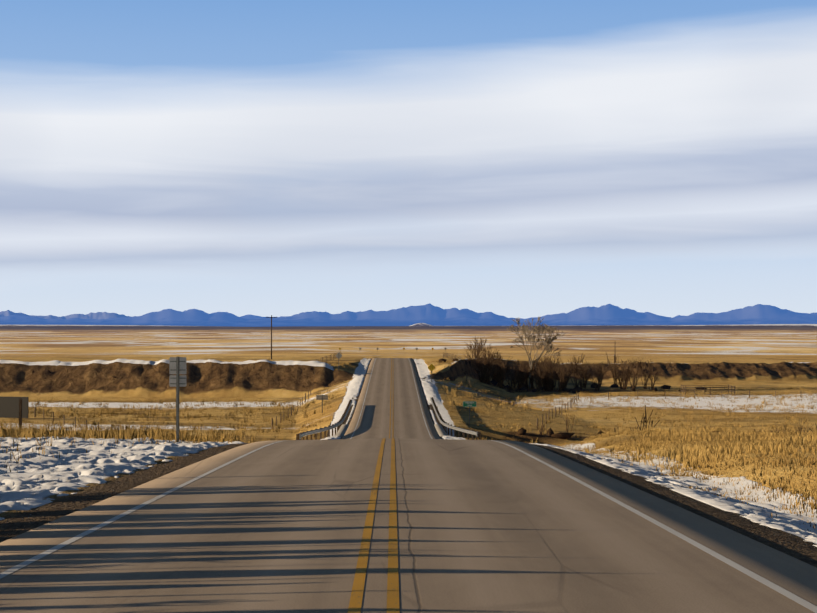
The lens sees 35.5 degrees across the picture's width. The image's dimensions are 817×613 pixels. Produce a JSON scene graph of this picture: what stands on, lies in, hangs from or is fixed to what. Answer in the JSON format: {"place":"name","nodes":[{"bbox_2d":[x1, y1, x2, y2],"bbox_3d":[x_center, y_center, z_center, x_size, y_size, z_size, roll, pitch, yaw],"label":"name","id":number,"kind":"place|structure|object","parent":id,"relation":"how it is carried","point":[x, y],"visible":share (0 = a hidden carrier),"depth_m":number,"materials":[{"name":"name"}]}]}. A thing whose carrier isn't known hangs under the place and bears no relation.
{"place":"outdoors","nodes":[
{"label":"outdoors","id":0,"kind":"place"},
{"bbox_2d":[0,310,135,319],"bbox_3d":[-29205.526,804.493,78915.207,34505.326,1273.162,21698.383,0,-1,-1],"label":"mountain range","id":1,"kind":"structure","parent":0,"point":[101,315],"depth_m":80949.02,"materials":[{"name":"blue stone"}]},
{"bbox_2d":[0,436,242,519],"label":"snow field","id":2,"kind":"structure","parent":0,"point":[36,475],"depth_m":29.36,"materials":[{"name":"white snow"}]},
{"bbox_2d":[169,357,185,441],"bbox_3d":[-8.201,3.514,45.359,0.610,3.465,0.060,0,-1,2],"label":"sign","id":3,"kind":"object","parent":2,"relation":"on","point":[177,366],"visible":0.98,"depth_m":45.39,"materials":[{"name":"metal"}]},
{"bbox_2d":[0,359,333,400],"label":"bank","id":4,"kind":"structure","parent":0,"point":[249,380],"depth_m":215.54,"materials":[{"name":"brown soil"}]},
{"bbox_2d":[0,358,816,612],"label":"road","id":5,"kind":"structure","parent":0,"point":[487,526],"depth_m":14.41,"materials":[{"name":"grey asphalt"}]},
{"bbox_2d":[0,359,375,578],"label":"edge line","id":6,"kind":"object","parent":5,"relation":"on","point":[38,556],"visible":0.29,"depth_m":16.64,"materials":[{"name":"white paint"}]},
{"bbox_2d":[348,358,391,612],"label":"line","id":7,"kind":"object","parent":5,"relation":"on","point":[355,602],"visible":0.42,"depth_m":13.67,"materials":[{"name":"yellow paint"}]},
{"bbox_2d":[387,422,399,612],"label":"line","id":8,"kind":"object","parent":5,"relation":"on","point":[393,592],"visible":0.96,"depth_m":13.51,"materials":[{"name":"yellow paint"}]},
{"bbox_2d":[408,358,816,612],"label":"edge line","id":9,"kind":"object","parent":5,"relation":"on","point":[790,595],"visible":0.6,"depth_m":14.29,"materials":[{"name":"white paint"}]},
{"bbox_2d":[0,323,816,567],"bbox_3d":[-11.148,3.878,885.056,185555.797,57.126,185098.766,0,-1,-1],"label":"terrain","id":10,"kind":"structure","parent":0,"point":[768,343],"depth_m":223.94,"materials":[{"name":"beige plant"}]},
{"bbox_2d":[31,407,126,429],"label":"fence","id":11,"kind":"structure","parent":10,"relation":"on","point":[35,412],"depth_m":153.02,"materials":[{"name":"brown wood"}]},
{"bbox_2d":[0,430,189,472],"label":"dry grass","id":12,"kind":"structure","parent":10,"relation":"on","point":[77,436],"depth_m":33.90,"materials":[{"name":"yellow plant"}]},
{"bbox_2d":[0,419,253,443],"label":"rim grass","id":13,"kind":"structure","parent":10,"relation":"on","point":[87,432],"depth_m":46.16,"materials":[{"name":"yellow plant"}]},
{"bbox_2d":[0,396,28,427],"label":"dark board","id":14,"kind":"object","parent":13,"relation":"on","point":[14,407],"visible":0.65,"depth_m":51.40,"materials":[{"name":"brown wood"}]},
{"bbox_2d":[0,360,353,441],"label":"valley grass","id":15,"kind":"structure","parent":10,"relation":"on","point":[156,414],"depth_m":170.91,"materials":[{"name":"yellow plant"}]},
{"bbox_2d":[266,315,276,358],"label":"pole","id":16,"kind":"object","parent":10,"relation":"on","point":[271,317],"visible":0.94,"depth_m":270.31,"materials":[{"name":"brown wood"}]},
{"bbox_2d":[271,353,336,428],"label":"fence","id":17,"kind":"object","parent":10,"relation":"on","point":[334,357],"visible":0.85,"depth_m":183.86,"materials":[{"name":"brown wood"}]},
{"bbox_2d":[316,395,327,412],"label":"road sign","id":18,"kind":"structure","parent":10,"relation":"on","point":[322,397],"depth_m":159.52,"materials":[{"name":"metal"}]},
{"bbox_2d":[296,400,351,439],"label":"guardrail","id":19,"kind":"object","parent":10,"relation":"on","point":[300,435],"visible":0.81,"depth_m":117.71,"materials":[{"name":"grey metal"}]},
{"bbox_2d":[335,352,341,369],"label":"diamond sign","id":20,"kind":"object","parent":10,"relation":"on","point":[338,355],"visible":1,"depth_m":215.59,"materials":[{"name":"metal"}]},
{"bbox_2d":[322,358,370,439],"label":"snow","id":21,"kind":"structure","parent":10,"relation":"on","point":[358,379],"depth_m":191.18,"materials":[{"name":"white snow"}]},
{"bbox_2d":[24,358,706,438],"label":"bank brush","id":22,"kind":"object","parent":10,"relation":"on","point":[560,435],"visible":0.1,"depth_m":235.55,"materials":[{"name":"brown plant"}]},
{"bbox_2d":[334,424,447,436],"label":"bridge deck","id":23,"kind":"structure","parent":10,"relation":"on","point":[342,430],"depth_m":123.81,"materials":[{"name":"concrete"}]},
{"bbox_2d":[428,364,435,382],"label":"diamond sign","id":24,"kind":"object","parent":10,"relation":"on","point":[431,367],"visible":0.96,"depth_m":199.76,"materials":[{"name":"metal"}]},
{"bbox_2d":[414,359,463,439],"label":"snow","id":25,"kind":"structure","parent":10,"relation":"on","point":[429,389],"depth_m":185.94,"materials":[{"name":"white snow"}]},
{"bbox_2d":[430,397,480,439],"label":"guardrail","id":26,"kind":"object","parent":10,"relation":"on","point":[444,424],"visible":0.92,"depth_m":119.06,"materials":[{"name":"grey metal"}]},
{"bbox_2d":[443,352,469,386],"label":"fence","id":27,"kind":"object","parent":10,"relation":"on","point":[445,355],"visible":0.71,"depth_m":266.69,"materials":[{"name":"brown wood"}]},
{"bbox_2d":[463,401,475,425],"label":"road sign","id":28,"kind":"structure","parent":10,"relation":"on","point":[469,404],"depth_m":134.27,"materials":[{"name":"metal"}]},
{"bbox_2d":[506,317,565,388],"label":"cottonwood","id":29,"kind":"object","parent":10,"relation":"on","point":[539,330],"visible":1,"depth_m":247.10,"materials":[{"name":"brown plant"}]},
{"bbox_2d":[426,360,816,443],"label":"valley grass","id":30,"kind":"structure","parent":10,"relation":"on","point":[795,421],"depth_m":183.12,"materials":[{"name":"yellow plant"}]},
{"bbox_2d":[463,336,810,440],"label":"bushes","id":31,"kind":"object","parent":10,"relation":"on","point":[543,375],"visible":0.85,"depth_m":242.69,"materials":[{"name":"brown plant"}]},
{"bbox_2d":[537,391,799,426],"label":"fence","id":32,"kind":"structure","parent":10,"relation":"on","point":[572,400],"depth_m":190.95,"materials":[{"name":"brown wood"}]},
{"bbox_2d":[528,443,816,546],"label":"snow verge","id":33,"kind":"structure","parent":10,"relation":"on","point":[757,512],"depth_m":24.48,"materials":[{"name":"white snow"}]},
{"bbox_2d":[544,425,816,530],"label":"dry grass","id":34,"kind":"structure","parent":10,"relation":"on","point":[760,446],"depth_m":34.58,"materials":[{"name":"yellow plant"}]},
{"bbox_2d":[681,384,734,394],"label":"corral","id":35,"kind":"object","parent":10,"relation":"on","point":[710,389],"visible":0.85,"depth_m":233.07,"materials":[{"name":"brown wood"}]},
{"bbox_2d":[614,405,816,433],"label":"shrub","id":36,"kind":"object","parent":10,"relation":"on","point":[644,421],"visible":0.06,"depth_m":55.03,"materials":[{"name":"brown plant"}]},
{"bbox_2d":[0,303,816,326],"bbox_3d":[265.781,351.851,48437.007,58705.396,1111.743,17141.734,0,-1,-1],"label":"blue mountain range","id":37,"kind":"structure","parent":0,"point":[607,314],"depth_m":48852.31,"materials":[{"name":"blue stone"}]},
{"bbox_2d":[0,0,816,318],"label":"sky","id":38,"kind":"structure","parent":0,"point":[524,159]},
{"bbox_2d":[241,315,681,318],"bbox_3d":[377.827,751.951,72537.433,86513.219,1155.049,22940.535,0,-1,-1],"label":"hills","id":39,"kind":"structure","parent":0,"point":[254,316],"depth_m":76641.82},
{"bbox_2d":[450,357,816,384],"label":"bank","id":40,"kind":"structure","parent":0,"point":[721,372],"depth_m":273.89,"materials":[{"name":"brown soil"}]}
]}

